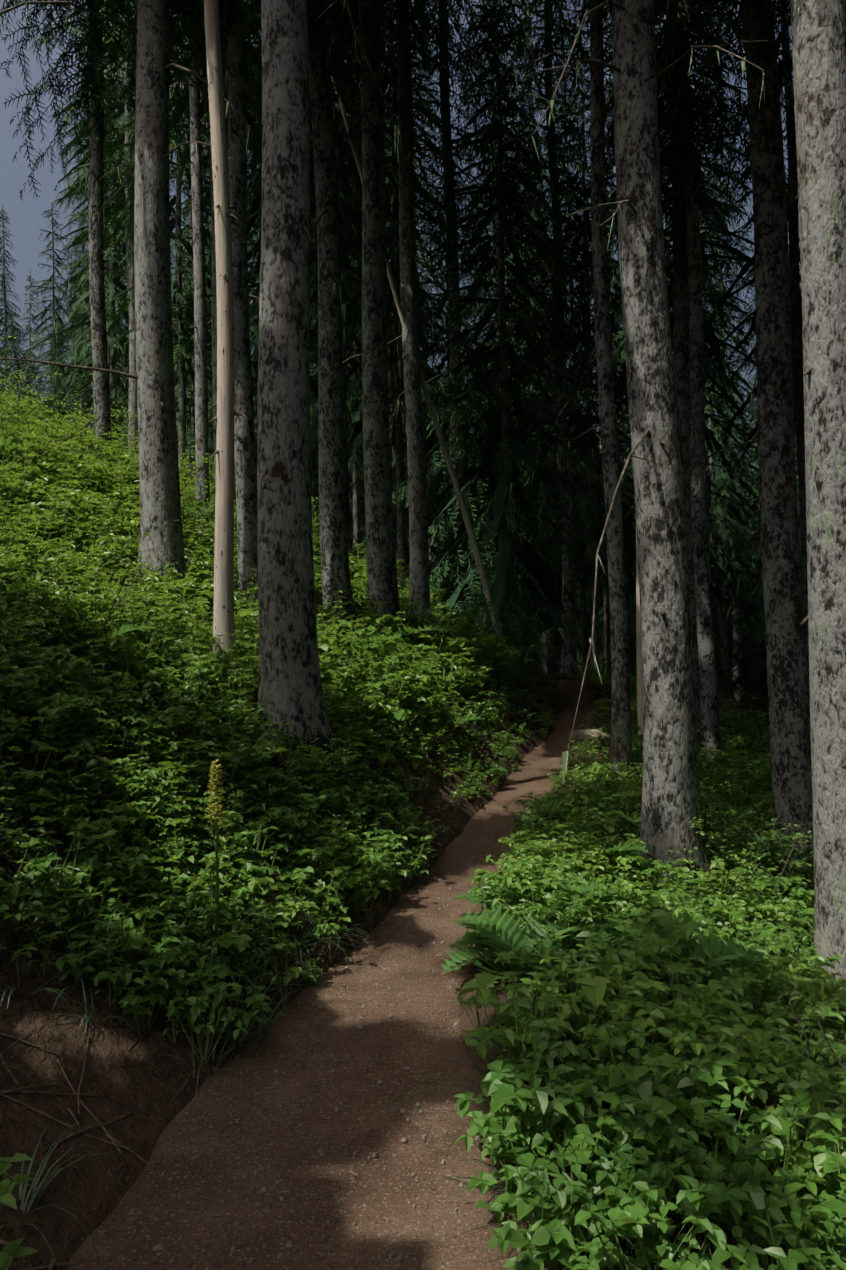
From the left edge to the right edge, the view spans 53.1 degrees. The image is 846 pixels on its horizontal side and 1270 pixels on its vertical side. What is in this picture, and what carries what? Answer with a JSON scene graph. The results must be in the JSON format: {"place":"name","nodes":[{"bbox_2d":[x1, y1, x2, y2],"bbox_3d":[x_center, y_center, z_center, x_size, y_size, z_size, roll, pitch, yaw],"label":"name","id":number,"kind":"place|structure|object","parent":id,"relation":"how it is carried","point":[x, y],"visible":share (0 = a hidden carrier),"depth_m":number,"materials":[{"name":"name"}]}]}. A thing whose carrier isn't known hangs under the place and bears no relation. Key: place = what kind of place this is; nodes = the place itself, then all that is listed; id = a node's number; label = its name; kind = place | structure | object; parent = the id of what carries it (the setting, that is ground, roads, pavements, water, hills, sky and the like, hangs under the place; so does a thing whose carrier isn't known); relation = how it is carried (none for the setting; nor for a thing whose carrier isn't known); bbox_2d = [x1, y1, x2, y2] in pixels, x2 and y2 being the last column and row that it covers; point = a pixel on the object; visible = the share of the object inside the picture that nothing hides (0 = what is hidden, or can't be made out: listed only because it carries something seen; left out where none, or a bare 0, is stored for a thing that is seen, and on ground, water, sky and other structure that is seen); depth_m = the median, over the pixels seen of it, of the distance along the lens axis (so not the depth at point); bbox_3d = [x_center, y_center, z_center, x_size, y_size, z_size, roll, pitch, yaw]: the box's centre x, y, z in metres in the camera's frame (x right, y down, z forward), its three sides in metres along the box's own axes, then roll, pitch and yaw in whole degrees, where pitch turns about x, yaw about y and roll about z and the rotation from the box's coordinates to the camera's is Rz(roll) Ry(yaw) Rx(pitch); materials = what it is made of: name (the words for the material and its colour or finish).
{"place":"outdoors","nodes":[
{"label":"outdoors","id":0,"kind":"place"},
{"bbox_2d":[63,679,597,1269],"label":"dirt path","id":1,"kind":"structure","parent":0,"point":[205,1201],"depth_m":2.83,"materials":[{"name":"brown soil"}]},
{"bbox_2d":[0,0,801,669],"label":"sky","id":2,"kind":"structure","parent":0,"point":[25,213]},
{"bbox_2d":[0,479,841,1269],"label":"hillside ground","id":3,"kind":"structure","parent":0,"point":[120,1079],"depth_m":3.24,"materials":[{"name":"brown soil"}]},
{"bbox_2d":[0,217,12,392],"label":"fir","id":4,"kind":"object","parent":3,"relation":"on","point":[2,311],"visible":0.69,"depth_m":64.75,"materials":[{"name":"green plant"}]},
{"bbox_2d":[0,203,26,396],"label":"fir","id":5,"kind":"object","parent":3,"relation":"on","point":[3,276],"visible":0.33,"depth_m":89.67,"materials":[{"name":"green plant"}]},
{"bbox_2d":[0,307,40,408],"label":"young fir","id":6,"kind":"object","parent":3,"relation":"on","point":[10,346],"visible":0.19,"depth_m":60.97,"materials":[{"name":"green plant"}]},
{"bbox_2d":[12,268,43,399],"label":"fir","id":7,"kind":"object","parent":3,"relation":"on","point":[29,318],"visible":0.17,"depth_m":80.53,"materials":[{"name":"green plant"}]},
{"bbox_2d":[16,346,41,407],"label":"young fir","id":8,"kind":"object","parent":3,"relation":"on","point":[28,369],"visible":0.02,"depth_m":71.32,"materials":[{"name":"green plant"}]},
{"bbox_2d":[30,321,77,418],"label":"young fir","id":9,"kind":"object","parent":3,"relation":"on","point":[56,349],"visible":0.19,"depth_m":52.30,"materials":[{"name":"green plant"}]},
{"bbox_2d":[21,199,91,424],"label":"fir","id":10,"kind":"object","parent":3,"relation":"on","point":[48,282],"visible":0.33,"depth_m":54.76,"materials":[{"name":"green plant"}]},
{"bbox_2d":[44,360,86,423],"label":"young fir","id":11,"kind":"object","parent":3,"relation":"on","point":[66,402],"visible":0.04,"depth_m":46.64,"materials":[{"name":"green plant"}]},
{"bbox_2d":[61,249,80,411],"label":"fir","id":12,"kind":"object","parent":3,"relation":"on","point":[70,267],"visible":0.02,"depth_m":88.22,"materials":[{"name":"green plant"}]},
{"bbox_2d":[62,249,92,409],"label":"fir","id":13,"kind":"object","parent":3,"relation":"on","point":[73,320],"visible":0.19,"depth_m":73.52,"materials":[{"name":"green plant"}]},
{"bbox_2d":[31,2,135,440],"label":"fir","id":14,"kind":"object","parent":3,"relation":"on","point":[114,379],"visible":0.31,"depth_m":32.91,"materials":[{"name":"green plant"}]},
{"bbox_2d":[56,11,128,385],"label":"fir","id":15,"kind":"object","parent":3,"relation":"on","point":[77,310],"visible":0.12,"depth_m":45.66,"materials":[{"name":"green plant"}]},
{"bbox_2d":[63,307,125,443],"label":"young fir","id":16,"kind":"object","parent":3,"relation":"on","point":[86,381],"visible":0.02,"depth_m":49.72,"materials":[{"name":"green plant"}]},
{"bbox_2d":[56,13,136,439],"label":"fir","id":17,"kind":"object","parent":3,"relation":"on","point":[81,259],"visible":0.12,"depth_m":35.70,"materials":[{"name":"green plant"}]},
{"bbox_2d":[0,0,210,455],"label":"fir","id":18,"kind":"object","parent":3,"relation":"on","point":[95,118],"visible":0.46,"depth_m":16.14,"materials":[{"name":"green plant"}]},
{"bbox_2d":[48,0,188,454],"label":"fir","id":19,"kind":"object","parent":3,"relation":"on","point":[118,204],"visible":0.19,"depth_m":25.87,"materials":[{"name":"green plant"}]},
{"bbox_2d":[115,344,128,452],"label":"young fir","id":20,"kind":"object","parent":3,"relation":"on","point":[123,414],"depth_m":38.86,"materials":[{"name":"green plant"}]},
{"bbox_2d":[0,0,313,599],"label":"fir","id":21,"kind":"object","parent":3,"relation":"on","point":[160,501],"visible":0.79,"depth_m":9.49,"materials":[{"name":"grey plant"}]},
{"bbox_2d":[0,347,137,406],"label":"tree branch","id":22,"kind":"object","parent":21,"relation":"attached to","point":[95,369],"visible":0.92,"depth_m":9.32,"materials":[{"name":"brown wood"}]},
{"bbox_2d":[95,0,261,540],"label":"fir","id":23,"kind":"object","parent":3,"relation":"on","point":[201,387],"visible":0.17,"depth_m":14.04,"materials":[{"name":"grey plant"}]},
{"bbox_2d":[103,0,258,476],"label":"fir","id":24,"kind":"object","parent":3,"relation":"on","point":[183,354],"visible":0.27,"depth_m":20.83,"materials":[{"name":"green plant"}]},
{"bbox_2d":[106,0,261,512],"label":"fir","id":25,"kind":"object","parent":3,"relation":"on","point":[187,150],"visible":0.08,"depth_m":18.10,"materials":[{"name":"green plant"}]},
{"bbox_2d":[131,211,256,484],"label":"young fir","id":26,"kind":"object","parent":3,"relation":"on","point":[190,434],"visible":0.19,"depth_m":24.50,"materials":[{"name":"green plant"}]},
{"bbox_2d":[170,83,257,441],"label":"fir","id":27,"kind":"object","parent":3,"relation":"on","point":[182,203],"visible":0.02,"depth_m":40.20,"materials":[{"name":"green plant"}]},
{"bbox_2d":[171,155,257,477],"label":"young fir","id":28,"kind":"object","parent":3,"relation":"on","point":[205,232],"visible":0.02,"depth_m":31.23,"materials":[{"name":"green plant"}]},
{"bbox_2d":[176,273,255,477],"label":"young fir","id":29,"kind":"object","parent":3,"relation":"on","point":[211,429],"visible":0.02,"depth_m":28.51,"materials":[{"name":"green plant"}]},
{"bbox_2d":[204,0,247,665],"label":"pale snag","id":30,"kind":"object","parent":3,"relation":"on","point":[223,617],"visible":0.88,"depth_m":7.37,"materials":[{"name":"brown wood"}]},
{"bbox_2d":[139,759,325,1033],"bbox_3d":[-1.007,1.151,3.829,0.969,1.152,0.919,-2,-1,22],"label":"flowering plant","id":31,"kind":"object","parent":3,"relation":"on","point":[216,810],"visible":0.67,"depth_m":3.87,"materials":[{"name":"green plant"}]},
{"bbox_2d":[98,0,366,610],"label":"fir","id":32,"kind":"object","parent":3,"relation":"on","point":[245,465],"visible":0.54,"depth_m":10.41,"materials":[{"name":"grey plant"}]},
{"bbox_2d":[179,0,356,399],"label":"fir","id":33,"kind":"object","parent":3,"relation":"on","point":[255,207],"visible":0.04,"depth_m":20.73,"materials":[{"name":"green plant"}]},
{"bbox_2d":[185,12,361,417],"bbox_3d":[-3.874,-12.614,23.068,4.893,23.213,5.180,-2,-1,28],"label":"fir","id":34,"kind":"object","parent":3,"relation":"on","point":[313,387],"visible":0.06,"depth_m":23.43,"materials":[{"name":"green plant"}]},
{"bbox_2d":[247,32,315,455],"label":"fir","id":35,"kind":"object","parent":3,"relation":"on","point":[256,362],"visible":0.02,"depth_m":34.54,"materials":[{"name":"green plant"}]},
{"bbox_2d":[170,0,455,637],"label":"fir","id":36,"kind":"object","parent":3,"relation":"on","point":[335,569],"visible":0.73,"depth_m":11.36,"materials":[{"name":"grey plant"}]},
{"bbox_2d":[256,0,401,767],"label":"fir","id":37,"kind":"object","parent":3,"relation":"on","point":[290,687],"visible":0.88,"depth_m":6.28,"materials":[{"name":"grey plant"}]},
{"bbox_2d":[311,457,354,535],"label":"young fir","id":38,"kind":"object","parent":3,"relation":"on","point":[316,493],"visible":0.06,"depth_m":28.73,"materials":[{"name":"green plant"}]},
{"bbox_2d":[310,218,359,525],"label":"fir","id":39,"kind":"object","parent":3,"relation":"on","point":[316,490],"visible":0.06,"depth_m":41.87,"materials":[{"name":"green plant"}]},
{"bbox_2d":[310,135,363,504],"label":"fir","id":40,"kind":"object","parent":3,"relation":"on","point":[315,427],"depth_m":38.86,"materials":[{"name":"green plant"}]},
{"bbox_2d":[310,130,365,552],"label":"fir","id":41,"kind":"object","parent":3,"relation":"on","point":[350,474],"visible":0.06,"depth_m":35.64,"materials":[{"name":"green plant"}]},
{"bbox_2d":[247,0,429,562],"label":"fir","id":42,"kind":"object","parent":3,"relation":"on","point":[350,210],"visible":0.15,"depth_m":17.90,"materials":[{"name":"green plant"}]},
{"bbox_2d":[310,49,393,515],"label":"fir","id":43,"kind":"object","parent":3,"relation":"on","point":[348,352],"visible":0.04,"depth_m":25.73,"materials":[{"name":"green plant"}]},
{"bbox_2d":[310,49,394,556],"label":"fir","id":44,"kind":"object","parent":3,"relation":"on","point":[356,415],"visible":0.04,"depth_m":32.73,"materials":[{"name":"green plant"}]},
{"bbox_2d":[0,645,733,1269],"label":"litter twigs and pebbles","id":45,"kind":"object","parent":3,"relation":"on","point":[132,1211],"visible":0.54,"depth_m":2.78,"materials":[{"name":"brown wood"}]},
{"bbox_2d":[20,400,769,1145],"bbox_3d":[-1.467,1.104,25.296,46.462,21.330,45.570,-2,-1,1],"label":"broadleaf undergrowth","id":46,"kind":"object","parent":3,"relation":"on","point":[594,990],"visible":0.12,"depth_m":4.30,"materials":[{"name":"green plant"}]},
{"bbox_2d":[347,5,450,575],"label":"fir","id":47,"kind":"object","parent":3,"relation":"on","point":[393,466],"depth_m":30.89,"materials":[{"name":"green plant"}]},
{"bbox_2d":[310,2,495,581],"bbox_3d":[-0.501,-11.003,22.392,4.641,22.220,4.928,-3,-1,44],"label":"fir","id":48,"kind":"object","parent":3,"relation":"on","point":[392,356],"visible":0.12,"depth_m":22.07,"materials":[{"name":"green plant"}]},
{"bbox_2d":[309,0,502,632],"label":"fir","id":49,"kind":"object","parent":3,"relation":"on","point":[418,569],"visible":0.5,"depth_m":14.00,"materials":[{"name":"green plant"}]},
{"bbox_2d":[0,405,813,1089],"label":"undergrowth plants","id":50,"kind":"object","parent":3,"relation":"on","point":[502,935],"visible":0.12,"depth_m":4.65,"materials":[{"name":"green plant"}]},
{"bbox_2d":[327,0,487,631],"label":"fir","id":51,"kind":"object","parent":3,"relation":"on","point":[382,583],"visible":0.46,"depth_m":12.36,"materials":[{"name":"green plant"}]},
{"bbox_2d":[361,346,471,592],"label":"young fir","id":52,"kind":"object","parent":3,"relation":"on","point":[432,547],"visible":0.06,"depth_m":27.18,"materials":[{"name":"green plant"}]},
{"bbox_2d":[330,64,512,673],"bbox_3d":[0.011,-4.203,14.037,0.525,11.600,0.346,-19,3,1],"label":"leaning snag","id":53,"kind":"object","parent":3,"relation":"on","point":[475,549],"visible":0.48,"depth_m":14.11,"materials":[{"name":"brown wood"}]},
{"bbox_2d":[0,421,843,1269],"bbox_3d":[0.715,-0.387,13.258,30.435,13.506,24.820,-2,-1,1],"label":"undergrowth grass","id":54,"kind":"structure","parent":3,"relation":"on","point":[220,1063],"depth_m":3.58,"materials":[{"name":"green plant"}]},
{"bbox_2d":[0,336,845,1269],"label":"undergrowth plants","id":55,"kind":"object","parent":3,"relation":"on","point":[746,1081],"visible":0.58,"depth_m":4.40,"materials":[{"name":"green plant"}]},
{"bbox_2d":[382,0,477,458],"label":"fir","id":56,"kind":"object","parent":3,"relation":"on","point":[417,162],"visible":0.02,"depth_m":37.08,"materials":[{"name":"green plant"}]},
{"bbox_2d":[356,0,540,609],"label":"fir","id":57,"kind":"object","parent":3,"relation":"on","point":[445,104],"visible":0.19,"depth_m":19.00,"materials":[{"name":"green plant"}]},
{"bbox_2d":[391,176,540,621],"bbox_3d":[0.836,-6.376,25.075,4.787,15.238,4.588,-2,-1,36],"label":"young fir","id":58,"kind":"object","parent":3,"relation":"on","point":[439,475],"visible":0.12,"depth_m":24.78,"materials":[{"name":"green plant"}]},
{"bbox_2d":[460,199,494,597],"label":"fir","id":59,"kind":"object","parent":3,"relation":"on","point":[469,356],"depth_m":46.31,"materials":[{"name":"green plant"}]},
{"bbox_2d":[460,0,537,522],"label":"fir","id":60,"kind":"object","parent":3,"relation":"on","point":[495,293],"depth_m":38.70,"materials":[{"name":"green plant"}]},
{"bbox_2d":[392,0,635,665],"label":"young fir","id":61,"kind":"object","parent":3,"relation":"on","point":[502,561],"visible":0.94,"depth_m":15.84,"materials":[{"name":"green plant"}]},
{"bbox_2d":[488,124,573,674],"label":"fir","id":62,"kind":"object","parent":3,"relation":"on","point":[541,660],"depth_m":40.30,"materials":[{"name":"green plant"}]},
{"bbox_2d":[485,161,590,675],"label":"fir","id":63,"kind":"object","parent":3,"relation":"on","point":[545,664],"depth_m":37.03,"materials":[{"name":"green plant"}]},
{"bbox_2d":[479,0,600,677],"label":"fir","id":64,"kind":"object","parent":3,"relation":"on","point":[552,667],"visible":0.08,"depth_m":28.51,"materials":[{"name":"green plant"}]},
{"bbox_2d":[470,0,634,679],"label":"fir","id":65,"kind":"object","parent":3,"relation":"on","point":[568,661],"visible":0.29,"depth_m":21.10,"materials":[{"name":"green plant"}]},
{"bbox_2d":[510,268,602,676],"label":"fir","id":66,"kind":"object","parent":3,"relation":"on","point":[577,592],"visible":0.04,"depth_m":31.93,"materials":[{"name":"green plant"}]},
{"bbox_2d":[529,416,602,673],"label":"fir","id":67,"kind":"object","parent":3,"relation":"on","point":[576,635],"depth_m":48.35,"materials":[{"name":"green plant"}]},
{"bbox_2d":[530,411,602,660],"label":"fir","id":68,"kind":"object","parent":3,"relation":"on","point":[579,645],"visible":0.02,"depth_m":42.28,"materials":[{"name":"green plant"}]},
{"bbox_2d":[503,7,635,670],"bbox_3d":[4.484,-7.595,23.679,4.198,20.075,4.477,-1,-1,-21],"label":"fir","id":69,"kind":"object","parent":3,"relation":"on","point":[592,438],"visible":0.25,"depth_m":23.36,"materials":[{"name":"green plant"}]},
{"bbox_2d":[522,85,635,666],"bbox_3d":[4.945,-7.027,25.598,4.388,19.566,4.112,-2,-1,15],"label":"fir","id":70,"kind":"object","parent":3,"relation":"on","point":[585,633],"visible":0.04,"depth_m":25.57,"materials":[{"name":"green plant"}]},
{"bbox_2d":[418,0,764,898],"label":"fir","id":71,"kind":"object","parent":3,"relation":"on","point":[670,798],"visible":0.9,"depth_m":6.54,"materials":[{"name":"grey plant"}]},
{"bbox_2d":[458,0,743,787],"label":"thin fir","id":72,"kind":"object","parent":3,"relation":"on","point":[621,744],"visible":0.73,"depth_m":9.40,"materials":[{"name":"grey plant"}]},
{"bbox_2d":[576,247,630,670],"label":"fir","id":73,"kind":"object","parent":3,"relation":"on","point":[600,606],"visible":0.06,"depth_m":39.13,"materials":[{"name":"green plant"}]},
{"bbox_2d":[600,438,607,673],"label":"conifer tree","id":74,"kind":"object","parent":3,"relation":"on","point":[605,639],"visible":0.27,"depth_m":36.02,"materials":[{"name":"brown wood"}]},
{"bbox_2d":[579,208,634,650],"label":"fir","id":75,"kind":"object","parent":3,"relation":"on","point":[611,251],"visible":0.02,"depth_m":41.41,"materials":[{"name":"green plant"}]},
{"bbox_2d":[579,248,636,675],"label":"fir","id":76,"kind":"object","parent":3,"relation":"on","point":[599,586],"visible":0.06,"depth_m":33.50,"materials":[{"name":"green plant"}]},
{"bbox_2d":[600,507,636,674],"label":"young fir","id":77,"kind":"object","parent":3,"relation":"on","point":[633,650],"visible":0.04,"depth_m":28.73,"materials":[{"name":"green plant"}]},
{"bbox_2d":[636,530,642,749],"bbox_3d":[2.709,-4.959,10.989,0.327,14.600,0.284,-2,-1,42],"label":"snag","id":78,"kind":"object","parent":3,"relation":"on","point":[639,677],"visible":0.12,"depth_m":10.88,"materials":[{"name":"grey wood"}]},
{"bbox_2d":[562,5,744,589],"bbox_3d":[5.374,-10.924,20.191,4.168,26.707,4.294,-3,-2,45],"label":"fir","id":79,"kind":"object","parent":3,"relation":"on","point":[620,382],"visible":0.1,"depth_m":20.36,"materials":[{"name":"green plant"}]},
{"bbox_2d":[537,0,797,777],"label":"thin fir","id":80,"kind":"object","parent":3,"relation":"on","point":[710,726],"visible":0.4,"depth_m":12.37,"materials":[{"name":"grey plant"}]},
{"bbox_2d":[545,0,792,740],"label":"fir","id":81,"kind":"object","parent":3,"relation":"on","point":[681,338],"visible":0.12,"depth_m":14.82,"materials":[{"name":"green plant"}]},
{"bbox_2d":[598,248,759,716],"bbox_3d":[7.172,-4.143,25.380,5.007,15.980,4.790,-2,-1,13],"label":"conifer tree","id":82,"kind":"object","parent":3,"relation":"on","point":[720,597],"visible":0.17,"depth_m":25.06,"materials":[{"name":"green plant"}]},
{"bbox_2d":[609,10,757,581],"bbox_3d":[7.144,-10.872,22.552,4.410,28.387,4.212,-1,-1,-44],"label":"fir","id":83,"kind":"object","parent":3,"relation":"on","point":[741,256],"visible":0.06,"depth_m":22.34,"materials":[{"name":"green plant"}]},
{"bbox_2d":[562,0,813,873],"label":"fir","id":84,"kind":"object","parent":3,"relation":"on","point":[789,707],"visible":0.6,"depth_m":8.78,"materials":[{"name":"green plant"}]},
{"bbox_2d":[568,729,813,879],"bbox_3d":[3.257,2.059,9.525,0.200,1.731,4.786,-1,-1,-29],"label":"fallen log","id":85,"kind":"object","parent":3,"relation":"on","point":[577,735],"visible":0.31,"depth_m":11.18,"materials":[{"name":"brown wood"}]},
{"bbox_2d":[695,113,760,711],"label":"fir","id":86,"kind":"object","parent":3,"relation":"on","point":[726,516],"visible":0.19,"depth_m":28.88,"materials":[{"name":"green plant"}]},
{"bbox_2d":[699,69,762,720],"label":"fir","id":87,"kind":"object","parent":3,"relation":"on","point":[736,643],"visible":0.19,"depth_m":31.95,"materials":[{"name":"green plant"}]},
{"bbox_2d":[704,252,765,708],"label":"fir","id":88,"kind":"object","parent":3,"relation":"on","point":[743,603],"visible":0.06,"depth_m":34.35,"materials":[{"name":"green plant"}]},
{"bbox_2d":[708,360,767,713],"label":"fir","id":89,"kind":"object","parent":3,"relation":"on","point":[731,650],"visible":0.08,"depth_m":36.60,"materials":[{"name":"green plant"}]},
{"bbox_2d":[731,423,765,716],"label":"fir","id":90,"kind":"object","parent":3,"relation":"on","point":[751,589],"depth_m":43.16,"materials":[{"name":"green plant"}]},
{"bbox_2d":[701,0,809,701],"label":"fir","id":91,"kind":"object","parent":3,"relation":"on","point":[795,297],"visible":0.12,"depth_m":16.11,"materials":[{"name":"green plant"}]},
{"bbox_2d":[714,477,802,725],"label":"young fir","id":92,"kind":"object","parent":3,"relation":"on","point":[753,639],"visible":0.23,"depth_m":26.32,"materials":[{"name":"green plant"}]},
{"bbox_2d":[740,244,801,631],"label":"fir","id":93,"kind":"object","parent":3,"relation":"on","point":[797,484],"visible":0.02,"depth_m":37.60,"materials":[{"name":"green plant"}]},
{"bbox_2d":[740,334,801,714],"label":"fir","id":94,"kind":"object","parent":3,"relation":"on","point":[764,679],"depth_m":40.17,"materials":[{"name":"green plant"}]},
{"bbox_2d":[786,184,802,343],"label":"fir","id":95,"kind":"object","parent":3,"relation":"on","point":[800,310],"depth_m":14.60,"materials":[{"name":"green plant"}]},
{"bbox_2d":[790,0,845,994],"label":"fir","id":96,"kind":"object","parent":3,"relation":"on","point":[818,29],"visible":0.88,"depth_m":5.41,"materials":[{"name":"grey plant"}]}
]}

